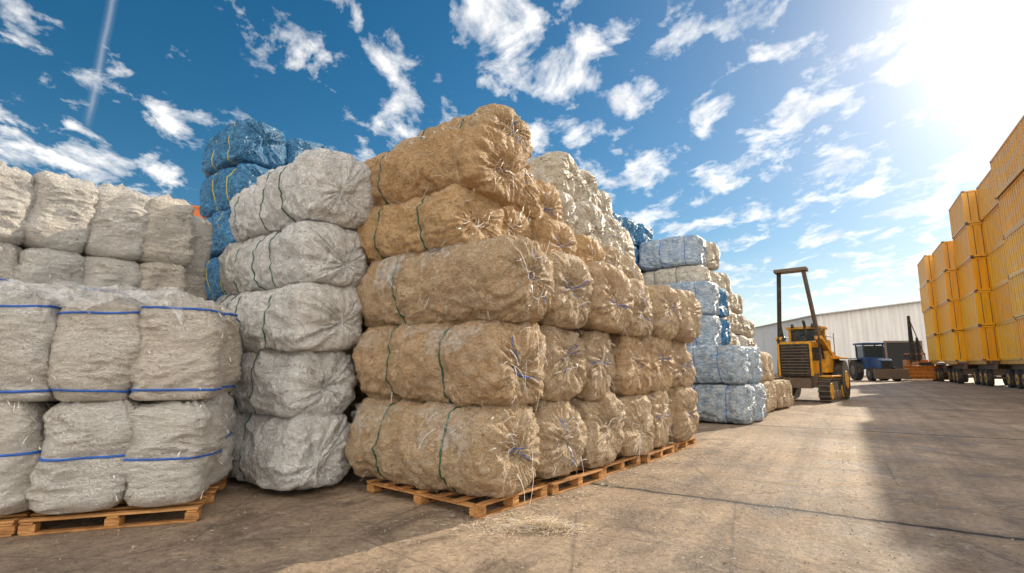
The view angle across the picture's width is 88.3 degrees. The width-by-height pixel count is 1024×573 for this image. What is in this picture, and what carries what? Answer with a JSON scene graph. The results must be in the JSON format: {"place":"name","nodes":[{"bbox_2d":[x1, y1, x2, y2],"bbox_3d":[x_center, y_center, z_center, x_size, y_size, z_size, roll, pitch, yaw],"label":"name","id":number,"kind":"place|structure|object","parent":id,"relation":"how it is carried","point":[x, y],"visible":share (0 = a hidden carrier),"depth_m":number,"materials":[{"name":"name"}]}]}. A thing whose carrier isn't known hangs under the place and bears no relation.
{"place":"outdoors","nodes":[
{"label":"outdoors","id":0,"kind":"place"},
{"bbox_2d":[0,373,1023,572],"bbox_3d":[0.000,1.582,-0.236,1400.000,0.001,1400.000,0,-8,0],"label":"ground","id":1,"kind":"structure","parent":0,"point":[882,411],"depth_m":5.64,"materials":[{"name":"concrete"}]},
{"bbox_2d":[0,510,49,537],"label":"wooden pallet","id":2,"kind":"object","parent":1,"relation":"on","point":[8,527],"visible":0.24,"depth_m":5.01,"materials":[{"name":"brown wood"}]},
{"bbox_2d":[0,401,55,515],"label":"bulk bag","id":3,"kind":"object","parent":2,"relation":"on","point":[22,435],"visible":0.48,"depth_m":5.11,"materials":[{"name":"fabric"}]},
{"bbox_2d":[0,289,72,401],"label":"bulk bag","id":4,"kind":"object","parent":3,"relation":"on","point":[28,323],"visible":0.62,"depth_m":5.20,"materials":[{"name":"fabric"}]},
{"bbox_2d":[17,477,227,535],"bbox_3d":[-4.222,2.437,5.973,1.536,0.144,1.619,3,-9,-19],"label":"wooden pallet","id":5,"kind":"object","parent":1,"relation":"on","point":[32,525],"visible":0.57,"depth_m":5.30,"materials":[{"name":"brown wood"}]},
{"bbox_2d":[24,399,148,514],"bbox_3d":[-4.395,1.686,5.606,0.967,1.203,1.018,2,-9,-18],"label":"bulk bag","id":6,"kind":"object","parent":5,"relation":"on","point":[78,468],"visible":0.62,"depth_m":5.21,"materials":[{"name":"fabric"}]},
{"bbox_2d":[47,292,143,401],"bbox_3d":[-4.444,0.640,5.739,0.958,1.170,1.011,4,-10,-23],"label":"bulk bag","id":7,"kind":"object","parent":6,"relation":"on","point":[95,346],"visible":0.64,"depth_m":5.38,"materials":[{"name":"fabric"}]},
{"bbox_2d":[123,399,228,506],"bbox_3d":[-3.704,1.740,5.816,1.002,1.159,0.989,4,-10,-19],"label":"bulk bag","id":8,"kind":"object","parent":5,"relation":"on","point":[173,453],"visible":0.9,"depth_m":5.47,"materials":[{"name":"fabric"}]},
{"bbox_2d":[128,292,230,400],"bbox_3d":[-3.775,0.662,6.029,0.973,1.213,0.983,3,-9,-20],"label":"bulk bag","id":9,"kind":"object","parent":8,"relation":"on","point":[180,358],"visible":0.95,"depth_m":5.66,"materials":[{"name":"fabric"}]},
{"bbox_2d":[164,391,235,485],"bbox_3d":[-3.964,1.822,6.561,0.938,1.216,0.948,1,-6,-14],"label":"bulk bag","id":10,"kind":"object","parent":5,"relation":"on","point":[223,467],"visible":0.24,"depth_m":6.55,"materials":[{"name":"fabric"}]},
{"bbox_2d":[207,300,242,393],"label":"bulk bag","id":11,"kind":"object","parent":10,"relation":"on","point":[232,375],"visible":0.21,"depth_m":6.67,"materials":[{"name":"fabric"}]},
{"bbox_2d":[226,409,350,490],"bbox_3d":[-3.302,2.258,7.440,2.534,1.113,1.269,-8,-14,38],"label":"white plastic bale","id":12,"kind":"object","parent":1,"relation":"on","point":[304,451],"visible":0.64,"depth_m":6.69},
{"bbox_2d":[227,350,357,417],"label":"white plastic bale","id":13,"kind":"object","parent":12,"relation":"on","point":[286,384],"visible":0.76,"depth_m":6.89},
{"bbox_2d":[228,282,362,353],"bbox_3d":[-3.113,0.483,7.544,2.095,0.984,1.289,-7,-8,37],"label":"white plastic bale","id":14,"kind":"object","parent":13,"relation":"on","point":[306,316],"visible":0.9,"depth_m":6.90},
{"bbox_2d":[242,221,368,290],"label":"white plastic bale","id":15,"kind":"object","parent":14,"relation":"on","point":[320,252],"visible":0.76,"depth_m":7.06},
{"bbox_2d":[252,147,374,234],"bbox_3d":[-2.890,-1.287,7.729,1.798,1.116,1.265,-6,-11,39],"label":"white plastic bale","id":16,"kind":"object","parent":15,"relation":"on","point":[327,185],"visible":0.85,"depth_m":7.17},
{"bbox_2d":[367,478,547,518],"bbox_3d":[-0.705,2.532,6.614,1.955,0.144,1.276,-7,-11,38],"label":"wooden pallet","id":17,"kind":"object","parent":1,"relation":"on","point":[476,510],"visible":0.59,"depth_m":6.10,"materials":[{"name":"brown wood"}]},
{"bbox_2d":[345,397,540,505],"bbox_3d":[-0.895,2.000,6.714,2.636,1.228,1.344,-7,-8,37],"label":"tan fiber bale","id":18,"kind":"object","parent":17,"relation":"on","point":[493,451],"visible":0.93,"depth_m":6.07,"materials":[{"name":"fabric"}]},
{"bbox_2d":[352,319,547,408],"bbox_3d":[-0.842,1.046,6.878,2.745,1.291,1.359,-6,-8,37],"label":"tan fiber bale","id":19,"kind":"object","parent":18,"relation":"on","point":[481,363],"visible":0.9,"depth_m":6.21,"materials":[{"name":"fabric"}]},
{"bbox_2d":[356,232,554,326],"bbox_3d":[-0.807,0.010,6.960,2.998,1.227,1.331,-6,-8,38],"label":"tan fiber bale","id":20,"kind":"object","parent":19,"relation":"on","point":[508,278],"visible":0.84,"depth_m":6.22,"materials":[{"name":"fabric"}]},
{"bbox_2d":[354,183,503,264],"bbox_3d":[-1.265,-0.810,7.518,2.416,1.096,1.317,-7,-9,38],"label":"tan fiber bale","id":21,"kind":"object","parent":20,"relation":"on","point":[454,214],"visible":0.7,"depth_m":6.84,"materials":[{"name":"fabric"}]},
{"bbox_2d":[364,124,532,206],"bbox_3d":[-1.117,-1.477,7.651,2.630,1.182,1.434,-7,-11,35],"label":"tan fiber bale","id":22,"kind":"object","parent":21,"relation":"on","point":[486,160],"visible":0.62,"depth_m":6.96,"materials":[{"name":"fabric"}]},
{"bbox_2d":[393,103,533,162],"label":"tan fiber bale","id":23,"kind":"object","parent":22,"relation":"on","point":[507,120],"visible":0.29,"depth_m":7.78,"materials":[{"name":"fabric"}]},
{"bbox_2d":[108,401,1015,571],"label":"straw litter","id":24,"kind":"object","parent":1,"relation":"on","point":[548,525],"visible":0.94,"depth_m":5.27,"materials":[{"name":"plant"}]},
{"bbox_2d":[531,467,603,494],"bbox_3d":[0.172,2.685,7.638,1.961,0.144,1.280,-7,-11,39],"label":"wooden pallet","id":25,"kind":"object","parent":1,"relation":"on","point":[576,480],"visible":0.27,"depth_m":6.99,"materials":[{"name":"brown wood"}]},
{"bbox_2d":[527,400,588,479],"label":"tan fiber bale","id":26,"kind":"object","parent":25,"relation":"on","point":[562,434],"visible":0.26,"depth_m":6.75,"materials":[{"name":"fabric"}]},
{"bbox_2d":[539,325,587,401],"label":"tan fiber bale","id":27,"kind":"object","parent":26,"relation":"on","point":[565,370],"visible":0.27,"depth_m":6.86,"materials":[{"name":"fabric"}]},
{"bbox_2d":[537,250,594,333],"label":"tan fiber bale","id":28,"kind":"object","parent":27,"relation":"on","point":[572,289],"visible":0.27,"depth_m":7.01,"materials":[{"name":"fabric"}]},
{"bbox_2d":[500,205,531,237],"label":"tan fiber bale","id":29,"kind":"object","parent":28,"relation":"on","point":[515,223],"visible":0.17,"depth_m":8.00,"materials":[{"name":"fabric"}]},
{"bbox_2d":[507,163,539,217],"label":"tan fiber bale","id":30,"kind":"object","parent":29,"relation":"on","point":[529,200],"visible":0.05,"depth_m":8.34,"materials":[{"name":"fabric"}]},
{"bbox_2d":[595,455,640,475],"bbox_3d":[0.962,2.849,8.736,1.955,0.144,1.287,-7,-11,38],"label":"wooden pallet","id":31,"kind":"object","parent":1,"relation":"on","point":[618,465],"visible":0.2,"depth_m":8.15,"materials":[{"name":"brown wood"}]},
{"bbox_2d":[570,392,625,470],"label":"tan fiber bale","id":32,"kind":"object","parent":31,"relation":"on","point":[603,420],"visible":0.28,"depth_m":7.65,"materials":[{"name":"fabric"}]},
{"bbox_2d":[573,330,616,400],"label":"tan fiber bale","id":33,"kind":"object","parent":32,"relation":"on","point":[601,367],"visible":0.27,"depth_m":7.66,"materials":[{"name":"fabric"}]},
{"bbox_2d":[572,261,634,335],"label":"tan fiber bale","id":34,"kind":"object","parent":33,"relation":"on","point":[611,302],"visible":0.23,"depth_m":7.79,"materials":[{"name":"fabric"}]},
{"bbox_2d":[528,217,578,254],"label":"tan fiber bale","id":35,"kind":"object","parent":34,"relation":"on","point":[558,235],"visible":0.23,"depth_m":8.56,"materials":[{"name":"fabric"}]},
{"bbox_2d":[527,180,562,221],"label":"tan fiber bale","id":36,"kind":"object","parent":35,"relation":"on","point":[549,206],"visible":0.23,"depth_m":9.15,"materials":[{"name":"fabric"}]},
{"bbox_2d":[616,394,655,465],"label":"tan fiber bale","id":37,"kind":"object","parent":31,"relation":"on","point":[638,429],"visible":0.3,"depth_m":8.53,"materials":[{"name":"fabric"}]},
{"bbox_2d":[609,335,653,398],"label":"tan fiber bale","id":38,"kind":"object","parent":37,"relation":"on","point":[634,369],"visible":0.28,"depth_m":8.51,"materials":[{"name":"fabric"}]},
{"bbox_2d":[608,278,653,339],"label":"tan fiber bale","id":39,"kind":"object","parent":38,"relation":"on","point":[641,325],"visible":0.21,"depth_m":8.69,"materials":[{"name":"fabric"}]},
{"bbox_2d":[574,234,609,262],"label":"tan fiber bale","id":40,"kind":"object","parent":39,"relation":"on","point":[589,249],"visible":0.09,"depth_m":9.48,"materials":[{"name":"fabric"}]},
{"bbox_2d":[557,190,577,234],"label":"cream wrapped bale","id":41,"kind":"object","parent":40,"relation":"on","point":[569,216],"visible":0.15,"depth_m":10.07,"materials":[{"name":"plastic"}]},
{"bbox_2d":[526,151,584,201],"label":"cream wrapped bale","id":42,"kind":"object","parent":41,"relation":"on","point":[558,170],"visible":0.35,"depth_m":10.34,"materials":[{"name":"plastic"}]},
{"bbox_2d":[640,445,674,462],"bbox_3d":[1.842,3.004,9.767,1.955,0.144,1.276,-6,-11,36],"label":"wooden pallet","id":43,"kind":"object","parent":1,"relation":"on","point":[659,454],"visible":0.24,"depth_m":9.17,"materials":[{"name":"brown wood"}]},
{"bbox_2d":[644,390,672,447],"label":"tan fiber bale","id":44,"kind":"object","parent":43,"relation":"on","point":[662,419],"visible":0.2,"depth_m":9.28,"materials":[{"name":"fabric"}]},
{"bbox_2d":[638,335,674,391],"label":"tan fiber bale","id":45,"kind":"object","parent":44,"relation":"on","point":[661,353],"visible":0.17,"depth_m":9.48,"materials":[{"name":"fabric"}]},
{"bbox_2d":[640,280,682,340],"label":"tan fiber bale","id":46,"kind":"object","parent":45,"relation":"on","point":[667,307],"visible":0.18,"depth_m":9.55,"materials":[{"name":"fabric"}]},
{"bbox_2d":[601,245,622,270],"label":"tan fiber bale","id":47,"kind":"object","parent":46,"relation":"on","point":[612,253],"visible":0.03,"depth_m":10.31,"materials":[{"name":"fabric"}]},
{"bbox_2d":[574,201,604,245],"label":"cream wrapped bale","id":48,"kind":"object","parent":47,"relation":"on","point":[590,222],"visible":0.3,"depth_m":10.60,"materials":[{"name":"plastic"}]},
{"bbox_2d":[666,437,695,451],"bbox_3d":[2.623,3.167,10.863,1.961,0.144,1.280,-6,-10,35],"label":"wooden pallet","id":49,"kind":"object","parent":1,"relation":"on","point":[685,445],"visible":0.2,"depth_m":10.28,"materials":[{"name":"brown wood"}]},
{"bbox_2d":[667,386,699,442],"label":"tan fiber bale","id":50,"kind":"object","parent":49,"relation":"on","point":[682,401],"visible":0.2,"depth_m":10.13,"materials":[{"name":"fabric"}]},
{"bbox_2d":[671,340,695,387],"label":"tan fiber bale","id":51,"kind":"object","parent":50,"relation":"on","point":[684,372],"visible":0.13,"depth_m":10.45,"materials":[{"name":"fabric"}]},
{"bbox_2d":[672,287,701,342],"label":"tan fiber bale","id":52,"kind":"object","parent":51,"relation":"on","point":[689,323],"visible":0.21,"depth_m":10.37,"materials":[{"name":"fabric"}]},
{"bbox_2d":[691,383,756,424],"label":"pale blue wrapped bale","id":53,"kind":"object","parent":1,"relation":"on","point":[726,403],"visible":0.56,"depth_m":14.46,"materials":[{"name":"plastic"}]},
{"bbox_2d":[686,345,751,384],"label":"pale blue wrapped bale","id":54,"kind":"object","parent":53,"relation":"on","point":[727,364],"visible":0.62,"depth_m":14.58,"materials":[{"name":"plastic"}]},
{"bbox_2d":[686,315,721,345],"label":"pale blue wrapped bale","id":55,"kind":"object","parent":54,"relation":"on","point":[710,330],"visible":0.24,"depth_m":16.21,"materials":[{"name":"plastic"}]},
{"bbox_2d":[662,281,719,314],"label":"pale blue wrapped bale","id":56,"kind":"object","parent":55,"relation":"on","point":[707,294],"visible":0.41,"depth_m":16.43,"materials":[{"name":"plastic"}]},
{"bbox_2d":[745,383,766,420],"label":"pale blue wrapped bale","id":57,"kind":"object","parent":1,"relation":"on","point":[760,396],"visible":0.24,"depth_m":15.11,"materials":[{"name":"plastic"}]},
{"bbox_2d":[745,346,762,383],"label":"pale blue wrapped bale","id":58,"kind":"object","parent":57,"relation":"on","point":[756,368],"visible":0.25,"depth_m":15.29,"materials":[{"name":"plastic"}]},
{"bbox_2d":[773,266,850,402],"bbox_3d":[13.924,2.347,25.052,2.649,6.050,4.252,-8,-11,42],"label":"crawler loader","id":59,"kind":"object","parent":1,"relation":"on","point":[807,357],"visible":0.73,"depth_m":23.77,"materials":[{"name":"yellow paint"}]},
{"bbox_2d":[848,343,912,380],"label":"blue tractor","id":60,"kind":"object","parent":1,"relation":"on","point":[874,362],"visible":0.98,"depth_m":56.20,"materials":[{"name":"paint"}]},
{"bbox_2d":[903,316,952,379],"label":"orange bulldozer","id":61,"kind":"object","parent":1,"relation":"on","point":[919,369],"visible":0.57,"depth_m":55.83,"materials":[{"name":"paint"}]},
{"bbox_2d":[945,361,991,383],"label":"container trailer","id":62,"kind":"object","parent":1,"relation":"on","point":[958,372],"visible":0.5,"depth_m":46.79,"materials":[{"name":"metal"}]},
{"bbox_2d":[941,331,966,361],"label":"shipping container","id":63,"kind":"object","parent":62,"relation":"on","point":[954,346],"visible":0.58,"depth_m":46.75,"materials":[{"name":"paint"}]},
{"bbox_2d":[938,300,963,333],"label":"shipping container","id":64,"kind":"object","parent":63,"relation":"on","point":[950,315],"visible":0.5,"depth_m":47.06,"materials":[{"name":"paint"}]},
{"bbox_2d":[934,270,960,306],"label":"shipping container","id":65,"kind":"object","parent":64,"relation":"on","point":[946,284],"visible":0.45,"depth_m":47.49,"materials":[{"name":"metal"}]},
{"bbox_2d":[969,361,1014,385],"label":"container trailer","id":66,"kind":"object","parent":1,"relation":"on","point":[985,372],"visible":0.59,"depth_m":41.38,"materials":[{"name":"metal"}]},
{"bbox_2d":[964,325,999,360],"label":"shipping container","id":67,"kind":"object","parent":66,"relation":"on","point":[981,342],"visible":0.54,"depth_m":40.73,"materials":[{"name":"paint"}]},
{"bbox_2d":[960,290,994,329],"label":"shipping container","id":68,"kind":"object","parent":67,"relation":"on","point":[976,308],"visible":0.53,"depth_m":41.10,"materials":[{"name":"paint"}]},
{"bbox_2d":[957,256,990,297],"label":"shipping container","id":69,"kind":"object","parent":68,"relation":"on","point":[973,274],"visible":0.45,"depth_m":41.58,"materials":[{"name":"metal"}]},
{"bbox_2d":[953,222,986,268],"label":"shipping container","id":70,"kind":"object","parent":69,"relation":"on","point":[969,241],"visible":0.5,"depth_m":41.88,"materials":[{"name":"metal"}]},
{"bbox_2d":[948,190,981,238],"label":"shipping container","id":71,"kind":"object","parent":70,"relation":"on","point":[963,210],"visible":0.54,"depth_m":42.33,"materials":[{"name":"metal"}]},
{"bbox_2d":[1000,360,1023,388],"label":"container trailer","id":72,"kind":"object","parent":1,"relation":"on","point":[1015,378],"visible":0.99,"depth_m":37.39,"materials":[{"name":"metal"}]},
{"bbox_2d":[995,320,1020,360],"bbox_3d":[36.045,3.746,36.568,2.460,2.690,6.070,-5,-10,31],"label":"shipping container","id":73,"kind":"object","parent":72,"relation":"on","point":[1007,340],"visible":0.74,"depth_m":37.41,"materials":[{"name":"paint"}]},
{"bbox_2d":[990,281,1014,324],"bbox_3d":[36.095,1.084,37.022,2.460,2.690,6.070,-5,-10,31],"label":"shipping container","id":74,"kind":"object","parent":73,"relation":"on","point":[1002,303],"visible":0.66,"depth_m":38.00,"materials":[{"name":"paint"}]},
{"bbox_2d":[0,0,1023,326],"label":"sky","id":75,"kind":"structure","parent":0,"point":[838,140],"materials":[{"name":"blue"}]},
{"bbox_2d":[753,301,1001,375],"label":"metal warehouse","id":76,"kind":"structure","parent":0,"point":[887,325],"depth_m":85.46,"materials":[{"name":"metal"}]},
{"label":"bulk bag","id":77,"kind":"object","parent":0,"visible":0},
{"bbox_2d":[185,274,206,300],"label":"bulk bag","id":78,"kind":"object","parent":77,"relation":"on","point":[196,286],"visible":0.13,"depth_m":8.95,"materials":[{"name":"fabric"}]},
{"bbox_2d":[184,216,214,276],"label":"bulk bag","id":79,"kind":"object","parent":78,"relation":"on","point":[202,243],"visible":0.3,"depth_m":9.02,"materials":[{"name":"fabric"}]},
{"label":"blue-wrapped bale","id":80,"kind":"object","parent":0,"visible":0},
{"bbox_2d":[205,257,227,300],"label":"blue wrapped bale","id":81,"kind":"object","parent":80,"relation":"on","point":[215,290],"visible":0.12,"depth_m":11.29,"materials":[{"name":"plastic"}]},
{"bbox_2d":[205,208,236,259],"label":"blue wrapped bale","id":82,"kind":"object","parent":81,"relation":"on","point":[223,237],"visible":0.23,"depth_m":11.15,"materials":[{"name":"plastic"}]},
{"bbox_2d":[199,163,270,217],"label":"blue wrapped bale","id":83,"kind":"object","parent":82,"relation":"on","point":[220,189],"visible":0.4,"depth_m":11.41,"materials":[{"name":"plastic"}]},
{"bbox_2d":[201,118,286,177],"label":"blue wrapped bale","id":84,"kind":"object","parent":83,"relation":"on","point":[250,141],"visible":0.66,"depth_m":11.54,"materials":[{"name":"plastic"}]},
{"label":"cream wrapped bale","id":85,"kind":"object","parent":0,"visible":0},
{"bbox_2d":[643,265,711,285],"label":"cream wrapped bale","id":86,"kind":"object","parent":85,"relation":"on","point":[695,273],"visible":0.5,"depth_m":18.39,"materials":[{"name":"plastic"}]},
{"bbox_2d":[638,235,707,271],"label":"pale blue wrapped bale","id":87,"kind":"object","parent":86,"relation":"on","point":[671,252],"visible":0.88,"depth_m":18.57,"materials":[{"name":"plastic"}]},
{"bbox_3d":[30.753,4.868,28.359,2.400,1.946,12.100,-5,-10,31],"label":"container trailer","id":88,"kind":"object","parent":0,"visible":0},
{"bbox_2d":[1015,316,1023,359],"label":"shipping container","id":89,"kind":"object","parent":88,"relation":"on","point":[1019,321],"visible":1,"depth_m":33.84,"materials":[{"name":"paint"}]},
{"bbox_2d":[1008,269,1023,317],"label":"shipping container","id":90,"kind":"object","parent":89,"relation":"on","point":[1016,283],"visible":0.99,"depth_m":33.58,"materials":[{"name":"paint"}]},
{"bbox_2d":[1003,222,1023,276],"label":"shipping container","id":91,"kind":"object","parent":90,"relation":"on","point":[1013,240],"visible":0.88,"depth_m":33.42,"materials":[{"name":"metal"}]},
{"bbox_2d":[998,171,1023,237],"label":"shipping container","id":92,"kind":"object","parent":91,"relation":"on","point":[1011,201],"visible":0.84,"depth_m":33.11,"materials":[{"name":"paint"}]},
{"bbox_2d":[990,115,1023,198],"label":"shipping container","id":93,"kind":"object","parent":92,"relation":"on","point":[1007,164],"visible":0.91,"depth_m":32.61,"materials":[{"name":"paint"}]},
{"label":"white plastic bale","id":94,"kind":"object","parent":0,"visible":0},
{"bbox_2d":[215,291,254,308],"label":"white plastic bale","id":95,"kind":"object","parent":94,"relation":"on","point":[225,300],"visible":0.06,"depth_m":9.03},
{"bbox_2d":[218,237,257,294],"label":"white plastic bale","id":96,"kind":"object","parent":95,"relation":"on","point":[231,259],"visible":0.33,"depth_m":9.07},
{"bbox_2d":[229,185,264,241],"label":"white plastic bale","id":97,"kind":"object","parent":96,"relation":"on","point":[243,224],"visible":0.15,"depth_m":9.00},
{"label":"bulk bag","id":98,"kind":"object","parent":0,"visible":0},
{"bbox_2d":[0,242,22,293],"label":"bulk bag","id":99,"kind":"object","parent":98,"relation":"on","point":[9,256],"visible":0.3,"depth_m":6.91,"materials":[{"name":"fabric"}]},
{"bbox_2d":[0,160,36,245],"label":"bulk bag","id":100,"kind":"object","parent":99,"relation":"on","point":[18,197],"visible":0.84,"depth_m":6.99,"materials":[{"name":"fabric"}]},
{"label":"bulk bag","id":101,"kind":"object","parent":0,"visible":0},
{"bbox_2d":[14,247,85,298],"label":"bulk bag","id":102,"kind":"object","parent":101,"relation":"on","point":[53,270],"visible":0.48,"depth_m":7.17,"materials":[{"name":"fabric"}]},
{"bbox_2d":[19,170,98,254],"bbox_3d":[-6.528,-1.075,7.587,0.906,1.189,0.903,-6,-12,38],"label":"bulk bag","id":103,"kind":"object","parent":102,"relation":"on","point":[62,212],"visible":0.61,"depth_m":7.34,"materials":[{"name":"fabric"}]},
{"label":"bulk bag","id":104,"kind":"object","parent":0,"visible":0},
{"bbox_2d":[82,255,141,302],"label":"bulk bag","id":105,"kind":"object","parent":104,"relation":"on","point":[103,275],"visible":0.42,"depth_m":7.72,"materials":[{"name":"fabric"}]},
{"bbox_2d":[82,183,150,260],"bbox_3d":[-6.105,-1.004,8.188,0.901,1.224,0.911,-6,-10,42],"label":"bulk bag","id":106,"kind":"object","parent":105,"relation":"on","point":[120,220],"visible":0.73,"depth_m":7.87,"materials":[{"name":"fabric"}]},
{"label":"bulk bag","id":107,"kind":"object","parent":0,"visible":0},
{"bbox_2d":[133,262,187,304],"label":"bulk bag","id":108,"kind":"object","parent":107,"relation":"on","point":[158,278],"visible":0.42,"depth_m":8.22,"materials":[{"name":"fabric"}]},
{"bbox_2d":[135,193,195,266],"bbox_3d":[-5.656,-0.937,8.623,0.911,1.221,0.901,-8,-12,41],"label":"bulk bag","id":109,"kind":"object","parent":108,"relation":"on","point":[170,231],"visible":0.65,"depth_m":8.37,"materials":[{"name":"fabric"}]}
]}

